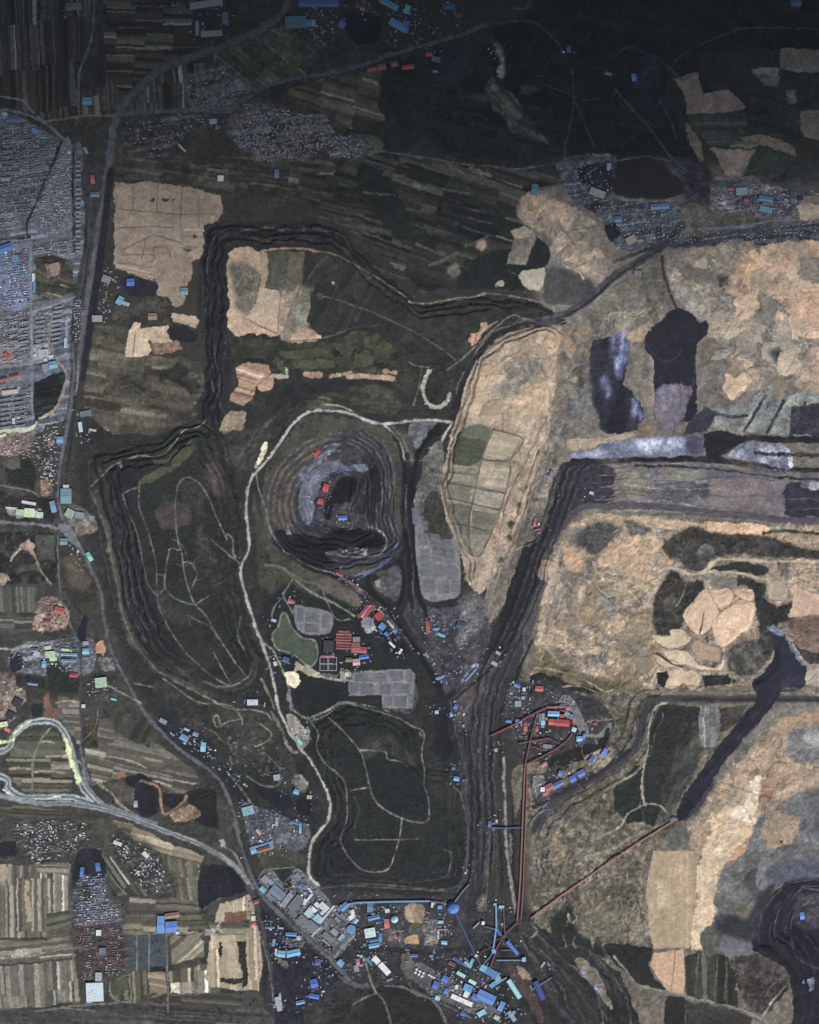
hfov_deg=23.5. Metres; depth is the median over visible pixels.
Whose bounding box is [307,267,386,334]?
field
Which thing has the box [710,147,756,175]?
field
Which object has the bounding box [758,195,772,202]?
hall
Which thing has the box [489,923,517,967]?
belt gallery
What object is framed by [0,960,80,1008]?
field
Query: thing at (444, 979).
hall
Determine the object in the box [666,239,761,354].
spoil heap
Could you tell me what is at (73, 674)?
shed
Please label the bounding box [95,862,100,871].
shed
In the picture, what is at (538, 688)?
hall
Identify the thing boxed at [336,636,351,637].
kiln shed
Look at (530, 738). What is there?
belt gallery
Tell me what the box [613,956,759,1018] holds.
track
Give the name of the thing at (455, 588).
solar array
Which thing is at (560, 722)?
hall
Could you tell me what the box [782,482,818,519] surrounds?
coal heap
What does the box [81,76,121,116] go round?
field
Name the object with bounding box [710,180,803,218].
town ground
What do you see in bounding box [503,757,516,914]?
road
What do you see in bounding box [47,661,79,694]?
field
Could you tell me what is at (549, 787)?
hall
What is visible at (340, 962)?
hall
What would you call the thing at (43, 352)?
hall
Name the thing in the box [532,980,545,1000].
hall
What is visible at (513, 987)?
hall
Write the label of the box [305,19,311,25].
hall
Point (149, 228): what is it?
field
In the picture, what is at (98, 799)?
motorway
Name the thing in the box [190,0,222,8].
hall
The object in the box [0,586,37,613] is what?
field
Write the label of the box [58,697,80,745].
field
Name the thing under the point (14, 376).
shed
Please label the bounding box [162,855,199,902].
field
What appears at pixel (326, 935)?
hall
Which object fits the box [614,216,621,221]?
hall
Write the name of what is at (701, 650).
field
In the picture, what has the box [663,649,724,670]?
field
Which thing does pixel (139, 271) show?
field
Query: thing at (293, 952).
hall
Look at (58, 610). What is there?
hall
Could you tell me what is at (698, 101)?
field
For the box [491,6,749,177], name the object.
heath
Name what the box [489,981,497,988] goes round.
shed
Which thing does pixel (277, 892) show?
hall
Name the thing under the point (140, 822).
motorway
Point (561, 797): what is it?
haul road
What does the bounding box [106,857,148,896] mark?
field
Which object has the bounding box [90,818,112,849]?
field
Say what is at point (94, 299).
railway bed
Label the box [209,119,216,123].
hall
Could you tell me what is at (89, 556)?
shed
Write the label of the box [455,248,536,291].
field
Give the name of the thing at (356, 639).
hall
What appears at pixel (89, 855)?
town ground
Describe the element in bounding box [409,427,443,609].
haul road
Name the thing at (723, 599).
field
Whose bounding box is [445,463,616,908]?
haul road
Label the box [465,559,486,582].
spoil heap
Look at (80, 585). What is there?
field
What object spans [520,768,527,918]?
belt gallery
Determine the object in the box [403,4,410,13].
hall
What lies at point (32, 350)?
street
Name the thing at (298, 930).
road
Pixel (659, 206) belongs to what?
hall
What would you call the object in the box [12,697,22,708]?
hall
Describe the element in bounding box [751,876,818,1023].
pit
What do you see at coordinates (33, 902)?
field
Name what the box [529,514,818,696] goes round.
backfill
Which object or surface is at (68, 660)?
shed
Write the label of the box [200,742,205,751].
hall
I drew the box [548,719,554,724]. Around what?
hall
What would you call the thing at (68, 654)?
shed
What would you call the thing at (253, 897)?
road
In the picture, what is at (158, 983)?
field
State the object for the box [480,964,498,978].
hall
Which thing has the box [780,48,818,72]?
field
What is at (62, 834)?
town ground
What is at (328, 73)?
road
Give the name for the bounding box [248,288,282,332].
field
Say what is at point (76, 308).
houses
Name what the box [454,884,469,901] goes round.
belt gallery
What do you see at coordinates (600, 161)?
town ground
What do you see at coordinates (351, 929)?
storage tank
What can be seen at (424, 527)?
solar array
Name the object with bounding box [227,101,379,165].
town ground
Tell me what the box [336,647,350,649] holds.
kiln shed
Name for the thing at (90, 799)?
motorway
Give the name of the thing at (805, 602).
field
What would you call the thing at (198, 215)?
field
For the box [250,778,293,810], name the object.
settling pond
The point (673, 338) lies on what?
coal heap
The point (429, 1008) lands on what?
field
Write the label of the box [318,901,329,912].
hall
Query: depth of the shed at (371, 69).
12991.21 m
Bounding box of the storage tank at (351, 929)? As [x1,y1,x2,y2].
[347,925,355,933]
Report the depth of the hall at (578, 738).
12982.83 m
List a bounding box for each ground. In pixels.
[0,0,818,1023]
[0,110,84,453]
[6,636,96,675]
[9,815,93,865]
[67,843,125,929]
[67,919,131,984]
[109,828,177,902]
[118,113,228,159]
[182,66,250,109]
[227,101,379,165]
[556,153,690,251]
[655,223,818,248]
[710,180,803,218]
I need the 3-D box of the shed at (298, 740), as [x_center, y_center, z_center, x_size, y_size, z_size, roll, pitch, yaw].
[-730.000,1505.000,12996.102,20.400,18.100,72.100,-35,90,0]
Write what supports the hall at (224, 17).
on the ground at (772, 352)
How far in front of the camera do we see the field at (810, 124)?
13001.84 m
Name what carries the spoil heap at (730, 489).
on the ground at (772, 352)
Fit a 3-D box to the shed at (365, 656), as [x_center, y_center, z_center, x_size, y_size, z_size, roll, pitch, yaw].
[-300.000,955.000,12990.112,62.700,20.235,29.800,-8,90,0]
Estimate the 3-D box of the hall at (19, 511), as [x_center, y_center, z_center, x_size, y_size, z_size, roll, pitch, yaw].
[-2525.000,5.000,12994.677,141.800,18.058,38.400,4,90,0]
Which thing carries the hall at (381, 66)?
on the ground at (772, 352)
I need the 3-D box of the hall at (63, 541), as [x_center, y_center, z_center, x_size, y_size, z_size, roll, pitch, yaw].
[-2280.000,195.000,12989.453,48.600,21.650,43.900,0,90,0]
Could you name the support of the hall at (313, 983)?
on the yard at (289, 976)
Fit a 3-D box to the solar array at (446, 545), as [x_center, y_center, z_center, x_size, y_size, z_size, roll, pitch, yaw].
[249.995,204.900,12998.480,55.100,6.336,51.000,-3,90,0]
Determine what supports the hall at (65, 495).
on the ground at (772, 352)
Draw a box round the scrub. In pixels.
[0,0,818,1023]
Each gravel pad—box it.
[284,672,300,688]
[404,935,418,944]
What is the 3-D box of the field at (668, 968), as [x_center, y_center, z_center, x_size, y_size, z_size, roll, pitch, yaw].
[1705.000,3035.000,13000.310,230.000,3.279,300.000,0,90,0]
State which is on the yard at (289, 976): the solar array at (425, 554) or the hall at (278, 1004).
the hall at (278, 1004)
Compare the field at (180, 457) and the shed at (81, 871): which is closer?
the field at (180, 457)
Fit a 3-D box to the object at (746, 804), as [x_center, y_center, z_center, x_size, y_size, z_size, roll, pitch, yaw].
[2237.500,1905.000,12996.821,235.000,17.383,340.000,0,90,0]
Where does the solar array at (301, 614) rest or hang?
on the ground at (772, 352)
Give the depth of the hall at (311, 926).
12991.14 m
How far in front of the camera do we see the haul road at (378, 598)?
12997.60 m
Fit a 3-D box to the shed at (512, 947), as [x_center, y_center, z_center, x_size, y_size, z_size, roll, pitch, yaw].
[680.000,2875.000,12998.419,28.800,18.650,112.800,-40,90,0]
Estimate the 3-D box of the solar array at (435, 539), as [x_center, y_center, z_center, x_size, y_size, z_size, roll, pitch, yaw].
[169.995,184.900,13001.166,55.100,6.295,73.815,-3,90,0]
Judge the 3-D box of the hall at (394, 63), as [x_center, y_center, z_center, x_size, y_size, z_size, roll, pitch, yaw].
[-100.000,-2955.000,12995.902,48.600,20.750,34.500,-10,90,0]
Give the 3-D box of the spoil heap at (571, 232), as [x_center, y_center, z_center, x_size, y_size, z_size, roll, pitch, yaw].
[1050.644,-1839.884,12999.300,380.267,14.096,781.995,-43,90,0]
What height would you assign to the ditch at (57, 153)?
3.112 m
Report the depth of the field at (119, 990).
13000.23 m
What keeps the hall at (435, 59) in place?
on the ground at (772, 352)
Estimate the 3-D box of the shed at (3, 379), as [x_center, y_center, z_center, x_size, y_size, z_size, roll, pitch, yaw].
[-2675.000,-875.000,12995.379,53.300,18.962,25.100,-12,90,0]
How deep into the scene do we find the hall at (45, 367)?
12986.84 m
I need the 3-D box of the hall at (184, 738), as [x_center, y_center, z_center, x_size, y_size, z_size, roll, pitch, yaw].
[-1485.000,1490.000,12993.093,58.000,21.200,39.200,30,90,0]
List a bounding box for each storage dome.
[391,915,397,922]
[447,901,458,913]
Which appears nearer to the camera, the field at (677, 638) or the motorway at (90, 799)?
the motorway at (90, 799)
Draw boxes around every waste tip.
[90,420,264,694]
[197,220,554,494]
[310,704,467,895]
[441,326,561,594]
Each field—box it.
[0,0,92,119]
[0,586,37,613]
[0,804,119,832]
[0,864,72,938]
[0,935,74,964]
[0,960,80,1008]
[5,457,36,490]
[5,727,73,792]
[34,255,75,300]
[34,371,65,420]
[35,535,56,561]
[36,862,69,876]
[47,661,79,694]
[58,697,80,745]
[59,543,97,617]
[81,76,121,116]
[84,326,205,435]
[84,717,202,793]
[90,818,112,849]
[103,0,199,99]
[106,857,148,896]
[110,977,128,1001]
[112,820,203,864]
[113,181,223,306]
[114,155,304,198]
[115,262,154,281]
[122,914,206,935]
[125,323,168,356]
[125,933,167,971]
[128,897,220,915]
[128,971,149,1003]
[129,52,217,110]
[139,439,197,484]
[148,972,167,994]
[155,501,192,529]
[156,257,192,283]
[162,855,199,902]
[169,933,205,963]
[169,964,219,994]
[169,992,265,1010]
[181,198,218,242]
[187,789,219,828]
[205,895,263,991]
[209,919,251,935]
[216,26,325,91]
[226,247,281,338]
[227,330,413,392]
[230,362,270,405]
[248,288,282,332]
[263,250,291,290]
[273,866,294,882]
[284,68,386,130]
[294,673,346,717]
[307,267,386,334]
[325,152,562,293]
[335,115,384,153]
[360,984,444,1023]
[367,751,425,818]
[445,423,522,555]
[452,425,490,465]
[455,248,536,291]
[469,322,487,346]
[507,226,536,265]
[519,268,545,290]
[613,765,643,823]
[633,657,654,674]
[641,704,700,826]
[646,851,699,948]
[651,949,684,994]
[653,629,692,649]
[654,654,677,668]
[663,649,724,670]
[665,665,700,690]
[674,72,745,114]
[683,589,719,634]
[685,949,738,1007]
[688,112,747,148]
[691,640,721,662]
[698,706,720,747]
[709,588,733,610]
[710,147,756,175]
[712,600,755,647]
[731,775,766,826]
[734,588,754,601]
[741,135,796,156]
[743,148,793,177]
[767,580,788,600]
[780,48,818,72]
[788,583,818,617]
[801,110,818,139]
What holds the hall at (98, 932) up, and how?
on the town ground at (81, 952)
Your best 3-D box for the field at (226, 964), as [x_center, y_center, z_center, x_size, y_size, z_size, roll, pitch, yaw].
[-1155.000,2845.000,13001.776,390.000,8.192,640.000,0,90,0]
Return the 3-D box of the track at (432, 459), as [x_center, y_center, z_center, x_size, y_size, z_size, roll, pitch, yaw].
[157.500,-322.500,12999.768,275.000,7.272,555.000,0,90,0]
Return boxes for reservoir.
[273,614,316,664]
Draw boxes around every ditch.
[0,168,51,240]
[49,138,63,168]
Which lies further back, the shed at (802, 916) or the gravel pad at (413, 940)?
the shed at (802, 916)
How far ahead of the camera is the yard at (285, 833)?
12998.12 m
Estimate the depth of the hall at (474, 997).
12988.69 m
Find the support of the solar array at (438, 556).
on the ground at (772, 352)
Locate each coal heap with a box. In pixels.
[433,713,452,758]
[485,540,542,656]
[588,334,643,434]
[644,308,708,422]
[752,624,806,692]
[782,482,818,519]
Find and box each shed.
[0,377,7,381]
[2,389,17,394]
[9,373,18,378]
[22,500,35,505]
[31,127,38,133]
[33,281,35,292]
[43,620,50,623]
[61,653,76,655]
[61,659,75,661]
[69,673,77,676]
[78,422,82,431]
[80,867,83,876]
[85,552,93,561]
[90,175,94,183]
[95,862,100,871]
[113,840,121,845]
[121,301,129,306]
[142,851,149,858]
[159,718,167,724]
[195,21,198,35]
[255,840,272,847]
[257,845,273,852]
[268,879,275,885]
[274,169,278,177]
[286,932,296,936]
[295,735,302,744]
[296,1000,304,1004]
[303,893,312,904]
[309,993,318,999]
[313,449,320,457]
[319,905,334,923]
[328,917,335,924]
[336,633,351,635]
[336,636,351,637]
[336,638,351,640]
[336,641,351,643]
[336,644,350,646]
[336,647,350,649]
[338,515,346,520]
[338,933,344,940]
[339,913,346,920]
[356,4,364,7]
[357,604,368,618]
[359,654,368,659]
[363,605,374,617]
[367,66,376,71]
[368,914,379,920]
[368,943,378,948]
[378,933,381,941]
[402,64,413,69]
[425,621,429,631]
[450,993,472,1006]
[452,956,466,966]
[455,12,461,16]
[456,971,465,977]
[464,668,476,681]
[464,961,471,968]
[468,979,476,984]
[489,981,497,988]
[505,940,518,955]
[507,1010,516,1021]
[541,713,544,727]
[543,744,551,748]
[587,755,594,763]
[600,748,607,756]
[631,74,636,81]
[799,912,804,919]
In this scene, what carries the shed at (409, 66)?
on the heath at (445, 129)
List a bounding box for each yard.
[32,595,69,631]
[40,479,52,496]
[121,276,158,300]
[125,773,159,817]
[156,715,216,761]
[162,792,184,808]
[198,864,247,909]
[240,802,311,865]
[257,869,355,958]
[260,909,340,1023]
[344,12,380,44]
[350,897,465,954]
[381,631,408,657]
[400,961,499,1016]
[403,524,491,694]
[484,925,640,1023]
[503,680,614,806]
[560,695,612,737]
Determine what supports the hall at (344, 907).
on the yard at (340, 945)
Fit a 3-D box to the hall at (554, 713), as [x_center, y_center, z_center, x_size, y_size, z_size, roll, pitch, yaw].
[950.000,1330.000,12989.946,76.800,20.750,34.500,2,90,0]
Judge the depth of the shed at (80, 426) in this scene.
12991.73 m
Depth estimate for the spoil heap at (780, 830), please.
12999.98 m
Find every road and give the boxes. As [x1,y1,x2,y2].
[0,521,60,530]
[0,1014,152,1021]
[56,345,240,831]
[75,162,111,381]
[79,640,84,762]
[106,0,292,166]
[112,23,487,117]
[234,821,368,988]
[240,410,450,886]
[247,885,274,996]
[302,562,400,620]
[365,957,391,1023]
[369,453,424,659]
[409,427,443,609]
[411,643,461,761]
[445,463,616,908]
[445,632,506,700]
[447,319,566,428]
[496,635,528,722]
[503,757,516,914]
[525,504,818,635]
[531,695,818,832]
[534,456,818,556]
[538,221,686,325]
[661,256,677,309]
[681,703,773,821]
[711,435,818,460]
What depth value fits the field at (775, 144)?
13000.87 m
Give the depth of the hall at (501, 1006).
12986.74 m
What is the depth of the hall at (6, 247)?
12988.62 m
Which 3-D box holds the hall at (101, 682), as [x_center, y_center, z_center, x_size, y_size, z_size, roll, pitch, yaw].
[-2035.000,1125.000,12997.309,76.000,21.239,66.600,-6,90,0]
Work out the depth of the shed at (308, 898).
12996.82 m
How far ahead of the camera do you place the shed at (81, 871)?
12988.34 m
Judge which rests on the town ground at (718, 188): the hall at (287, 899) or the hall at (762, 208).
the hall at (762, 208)
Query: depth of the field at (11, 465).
13000.31 m
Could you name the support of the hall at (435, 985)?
on the yard at (408, 968)
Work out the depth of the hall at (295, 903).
12990.34 m
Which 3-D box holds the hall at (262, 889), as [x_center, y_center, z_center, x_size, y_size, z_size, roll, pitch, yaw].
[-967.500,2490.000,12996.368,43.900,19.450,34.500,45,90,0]
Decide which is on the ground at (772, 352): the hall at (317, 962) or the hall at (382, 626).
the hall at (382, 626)
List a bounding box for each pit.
[266,429,400,570]
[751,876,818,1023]
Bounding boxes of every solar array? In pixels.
[297,608,303,621]
[305,614,318,621]
[305,625,319,632]
[322,617,329,627]
[350,684,357,692]
[355,673,369,681]
[361,684,372,693]
[374,674,385,681]
[380,684,390,694]
[384,697,391,705]
[389,671,402,681]
[393,684,409,692]
[394,696,406,706]
[406,672,412,682]
[412,508,420,523]
[418,534,427,545]
[421,521,427,529]
[421,549,429,560]
[421,564,430,575]
[423,580,434,591]
[431,534,439,545]
[432,550,442,561]
[434,566,444,577]
[438,582,448,593]
[443,539,451,546]
[446,551,454,563]
[448,567,457,579]
[452,582,459,593]
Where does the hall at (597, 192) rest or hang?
on the town ground at (600, 161)
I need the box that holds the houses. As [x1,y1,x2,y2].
[0,0,816,1023]
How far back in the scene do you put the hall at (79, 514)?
12987.99 m
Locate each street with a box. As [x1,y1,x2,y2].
[0,354,71,368]
[10,234,77,250]
[29,241,33,420]
[31,295,77,313]
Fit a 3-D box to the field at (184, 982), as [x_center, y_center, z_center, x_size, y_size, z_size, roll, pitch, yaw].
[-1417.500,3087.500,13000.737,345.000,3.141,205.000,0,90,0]
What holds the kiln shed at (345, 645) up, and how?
on the ground at (772, 352)
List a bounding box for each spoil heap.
[375,567,402,602]
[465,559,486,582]
[481,323,599,624]
[517,191,603,291]
[582,266,671,342]
[610,535,654,584]
[614,463,818,519]
[619,606,652,656]
[654,384,693,431]
[658,551,672,570]
[665,531,674,539]
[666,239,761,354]
[687,706,818,855]
[691,814,753,951]
[698,338,724,399]
[700,385,818,436]
[712,788,818,949]
[729,354,764,390]
[730,249,761,306]
[757,239,818,314]
[761,813,800,847]
[776,311,808,339]
[784,293,818,338]
[793,347,818,393]
[797,203,818,220]
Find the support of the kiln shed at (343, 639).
on the ground at (772, 352)
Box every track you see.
[0,948,70,958]
[91,420,206,487]
[318,296,456,360]
[413,421,453,504]
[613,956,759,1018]
[641,702,668,806]
[675,557,818,575]
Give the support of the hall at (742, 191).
on the town ground at (718, 188)
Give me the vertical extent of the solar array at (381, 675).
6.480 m
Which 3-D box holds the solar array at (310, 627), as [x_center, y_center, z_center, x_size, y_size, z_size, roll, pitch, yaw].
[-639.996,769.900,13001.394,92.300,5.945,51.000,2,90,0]
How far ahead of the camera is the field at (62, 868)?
12997.93 m
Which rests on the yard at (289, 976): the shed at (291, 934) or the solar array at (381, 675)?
the shed at (291, 934)
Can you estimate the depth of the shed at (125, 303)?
12990.73 m
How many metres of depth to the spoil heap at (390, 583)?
12998.51 m
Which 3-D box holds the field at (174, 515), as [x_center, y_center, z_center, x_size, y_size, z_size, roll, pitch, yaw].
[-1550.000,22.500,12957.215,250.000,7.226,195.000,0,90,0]
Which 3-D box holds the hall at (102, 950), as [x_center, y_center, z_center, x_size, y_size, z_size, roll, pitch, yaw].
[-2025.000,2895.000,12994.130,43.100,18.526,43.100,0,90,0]
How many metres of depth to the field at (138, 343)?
13001.07 m
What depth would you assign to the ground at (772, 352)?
12999.93 m
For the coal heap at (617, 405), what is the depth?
13000.29 m
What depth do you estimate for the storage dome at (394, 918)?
12981.54 m
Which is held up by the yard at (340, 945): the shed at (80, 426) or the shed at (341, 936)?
the shed at (341, 936)
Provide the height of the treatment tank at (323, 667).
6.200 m
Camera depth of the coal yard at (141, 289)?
12999.97 m
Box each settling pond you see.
[77,614,88,641]
[167,324,196,342]
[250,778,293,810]
[296,799,312,813]
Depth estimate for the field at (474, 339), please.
12989.64 m
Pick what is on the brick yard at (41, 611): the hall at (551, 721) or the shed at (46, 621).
the shed at (46, 621)
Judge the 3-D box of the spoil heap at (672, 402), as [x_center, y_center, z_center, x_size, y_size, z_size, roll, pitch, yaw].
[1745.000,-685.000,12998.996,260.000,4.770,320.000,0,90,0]
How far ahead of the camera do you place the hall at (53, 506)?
12986.93 m
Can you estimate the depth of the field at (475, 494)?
12980.97 m
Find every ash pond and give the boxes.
[570,435,706,459]
[729,441,793,469]
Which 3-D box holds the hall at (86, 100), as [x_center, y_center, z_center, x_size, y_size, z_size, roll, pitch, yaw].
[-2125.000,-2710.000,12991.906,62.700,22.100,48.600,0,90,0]
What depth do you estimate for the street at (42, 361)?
12998.90 m
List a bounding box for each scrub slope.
[522,691,729,966]
[653,570,705,635]
[663,526,818,572]
[727,629,780,675]
[732,576,796,635]
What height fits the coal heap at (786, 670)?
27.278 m
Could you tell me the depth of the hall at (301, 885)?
12994.43 m
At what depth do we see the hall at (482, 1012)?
12989.50 m
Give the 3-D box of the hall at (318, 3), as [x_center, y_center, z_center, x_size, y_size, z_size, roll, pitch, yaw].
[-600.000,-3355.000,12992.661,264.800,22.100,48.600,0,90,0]
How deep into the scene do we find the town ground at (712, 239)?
13001.84 m
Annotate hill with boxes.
[612,157,688,200]
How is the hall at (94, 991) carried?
on the ground at (772, 352)
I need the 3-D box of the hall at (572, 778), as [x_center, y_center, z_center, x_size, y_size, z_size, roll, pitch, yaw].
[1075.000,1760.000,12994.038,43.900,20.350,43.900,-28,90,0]
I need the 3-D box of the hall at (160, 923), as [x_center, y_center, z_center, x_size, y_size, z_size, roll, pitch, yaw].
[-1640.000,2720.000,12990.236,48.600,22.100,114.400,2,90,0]
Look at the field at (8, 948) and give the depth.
13002.00 m
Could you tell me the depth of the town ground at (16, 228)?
12999.97 m
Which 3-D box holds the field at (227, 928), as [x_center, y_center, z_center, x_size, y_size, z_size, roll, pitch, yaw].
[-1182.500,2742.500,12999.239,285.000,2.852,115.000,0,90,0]
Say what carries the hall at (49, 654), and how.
on the town ground at (14, 661)
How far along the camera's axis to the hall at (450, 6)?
12991.57 m
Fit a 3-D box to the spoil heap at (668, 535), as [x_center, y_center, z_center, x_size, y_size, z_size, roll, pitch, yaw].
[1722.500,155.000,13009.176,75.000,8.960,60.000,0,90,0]
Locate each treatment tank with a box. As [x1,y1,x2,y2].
[320,657,327,663]
[320,664,327,670]
[329,657,336,663]
[329,664,336,670]
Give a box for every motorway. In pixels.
[0,718,114,809]
[0,793,254,889]
[72,757,157,824]
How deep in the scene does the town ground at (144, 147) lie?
12999.80 m
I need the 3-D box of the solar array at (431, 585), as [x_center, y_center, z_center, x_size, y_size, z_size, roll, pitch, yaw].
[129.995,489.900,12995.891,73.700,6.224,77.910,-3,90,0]
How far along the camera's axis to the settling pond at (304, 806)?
12997.32 m
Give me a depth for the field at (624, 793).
12999.47 m
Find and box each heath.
[378,41,569,164]
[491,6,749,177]
[695,52,801,143]
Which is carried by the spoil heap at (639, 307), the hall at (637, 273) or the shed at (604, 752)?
the hall at (637, 273)
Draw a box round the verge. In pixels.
[0,1001,275,1023]
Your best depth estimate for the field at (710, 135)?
13000.65 m
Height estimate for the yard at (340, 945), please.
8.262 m
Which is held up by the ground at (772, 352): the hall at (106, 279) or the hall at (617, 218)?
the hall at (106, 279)
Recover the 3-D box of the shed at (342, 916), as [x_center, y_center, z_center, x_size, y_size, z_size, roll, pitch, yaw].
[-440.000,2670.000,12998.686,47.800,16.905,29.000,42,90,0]
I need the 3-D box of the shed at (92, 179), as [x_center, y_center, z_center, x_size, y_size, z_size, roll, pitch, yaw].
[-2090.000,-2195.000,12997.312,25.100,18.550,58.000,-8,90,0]
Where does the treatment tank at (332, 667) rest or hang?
on the ground at (772, 352)
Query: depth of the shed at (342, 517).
13063.60 m
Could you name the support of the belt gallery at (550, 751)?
on the yard at (567, 752)
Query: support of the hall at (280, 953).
on the yard at (289, 976)
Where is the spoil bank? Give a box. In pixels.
[421,370,450,409]
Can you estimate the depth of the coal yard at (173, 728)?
12999.65 m
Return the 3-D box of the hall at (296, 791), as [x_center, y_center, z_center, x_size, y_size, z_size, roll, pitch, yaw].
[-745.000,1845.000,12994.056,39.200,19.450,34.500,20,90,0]
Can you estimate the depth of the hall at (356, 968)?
12990.11 m
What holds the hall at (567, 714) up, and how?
on the yard at (567, 752)
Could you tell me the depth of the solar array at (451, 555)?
12995.31 m
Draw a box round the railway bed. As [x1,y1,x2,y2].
[78,167,114,381]
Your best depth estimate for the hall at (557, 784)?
12988.18 m
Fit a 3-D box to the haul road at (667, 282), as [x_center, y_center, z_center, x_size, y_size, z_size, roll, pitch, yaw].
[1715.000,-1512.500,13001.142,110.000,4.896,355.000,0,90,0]
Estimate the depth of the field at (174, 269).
12998.94 m
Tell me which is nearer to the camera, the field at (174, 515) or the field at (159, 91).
the field at (174, 515)
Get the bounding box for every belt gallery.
[340,900,428,906]
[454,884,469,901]
[455,914,475,954]
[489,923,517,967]
[490,827,521,828]
[491,707,547,735]
[492,905,496,948]
[516,768,525,920]
[519,738,548,743]
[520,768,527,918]
[524,712,537,765]
[525,733,572,765]
[531,818,676,918]
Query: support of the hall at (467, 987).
on the yard at (408, 968)
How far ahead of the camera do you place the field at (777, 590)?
13009.50 m
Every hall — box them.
[0,243,12,252]
[0,721,7,727]
[6,710,14,719]
[9,115,20,122]
[11,255,18,261]
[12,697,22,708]
[16,509,37,515]
[24,508,34,516]
[33,651,40,656]
[36,512,42,517]
[38,349,48,356]
[42,363,48,370]
[45,651,55,657]
[48,361,57,368]
[49,262,60,271]
[49,501,56,512]
[54,606,64,614]
[56,437,62,442]
[60,488,71,503]
[60,538,66,544]
[64,508,74,518]
[65,2,81,10]
[75,512,83,518]
[80,410,91,416]
[82,97,91,104]
[82,649,88,653]
[86,982,103,1001]
[90,192,98,196]
[92,315,101,321]
[95,677,106,687]
[95,972,101,980]
[96,930,100,935]
[99,948,105,953]
[101,274,111,283]
[115,295,124,304]
[127,279,133,285]
[148,313,156,319]
[157,916,164,932]
[165,912,179,918]
[165,921,177,932]
[175,1,180,6]
[179,733,189,742]
[180,288,187,294]
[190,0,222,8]
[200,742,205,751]
[201,30,222,36]
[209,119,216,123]
[218,175,223,180]
[222,12,227,23]
[241,805,254,816]
[247,699,257,704]
[249,846,256,853]
[259,885,266,893]
[261,875,269,883]
[269,884,286,900]
[273,774,280,780]
[274,996,281,1010]
[277,950,285,957]
[280,892,293,907]
[282,656,289,663]
[285,16,306,27]
[286,948,300,957]
[287,894,304,912]
[288,910,297,917]
[293,789,299,794]
[296,914,308,926]
[298,0,338,6]
[298,882,304,888]
[304,905,313,917]
[304,919,318,933]
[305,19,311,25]
[309,978,318,988]
[313,913,322,922]
[315,958,320,965]
[317,498,323,504]
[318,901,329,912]
[322,483,328,491]
[322,931,334,943]
[323,640,333,651]
[330,928,338,935]
[336,959,344,966]
[338,20,345,28]
[338,901,348,911]
[351,643,359,652]
[353,637,359,641]
[353,659,359,665]
[353,965,358,971]
[358,647,366,653]
[364,927,375,937]
[367,903,372,911]
[372,955,380,964]
[374,611,383,620]
[377,63,385,70]
[378,622,386,630]
[378,962,390,975]
[379,0,398,10]
[384,919,389,928]
[388,18,406,32]
[390,61,397,66]
[401,20,409,32]
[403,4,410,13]
[431,56,440,62]
[432,980,439,989]
[441,975,448,983]
[443,3,454,9]
[456,621,465,628]
[463,983,472,992]
[463,991,469,997]
[471,993,478,1001]
[476,989,496,1005]
[477,1009,485,1016]
[479,965,486,971]
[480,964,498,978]
[495,971,501,981]
[496,67,504,73]
[497,1001,505,1011]
[506,978,521,998]
[514,701,520,706]
[530,183,538,195]
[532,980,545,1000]
[535,686,542,691]
[544,783,553,791]
[548,711,559,716]
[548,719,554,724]
[552,779,563,788]
[555,719,568,726]
[564,711,570,717]
[568,775,576,782]
[576,736,582,741]
[576,769,585,777]
[589,187,605,198]
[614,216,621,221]
[625,234,636,244]
[634,270,641,275]
[650,203,668,209]
[736,187,747,194]
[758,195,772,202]
[759,205,772,213]
[791,0,801,5]
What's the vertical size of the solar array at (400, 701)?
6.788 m
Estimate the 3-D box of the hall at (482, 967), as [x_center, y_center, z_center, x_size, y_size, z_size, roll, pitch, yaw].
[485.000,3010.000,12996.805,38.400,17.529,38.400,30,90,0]
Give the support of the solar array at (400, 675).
on the ground at (772, 352)

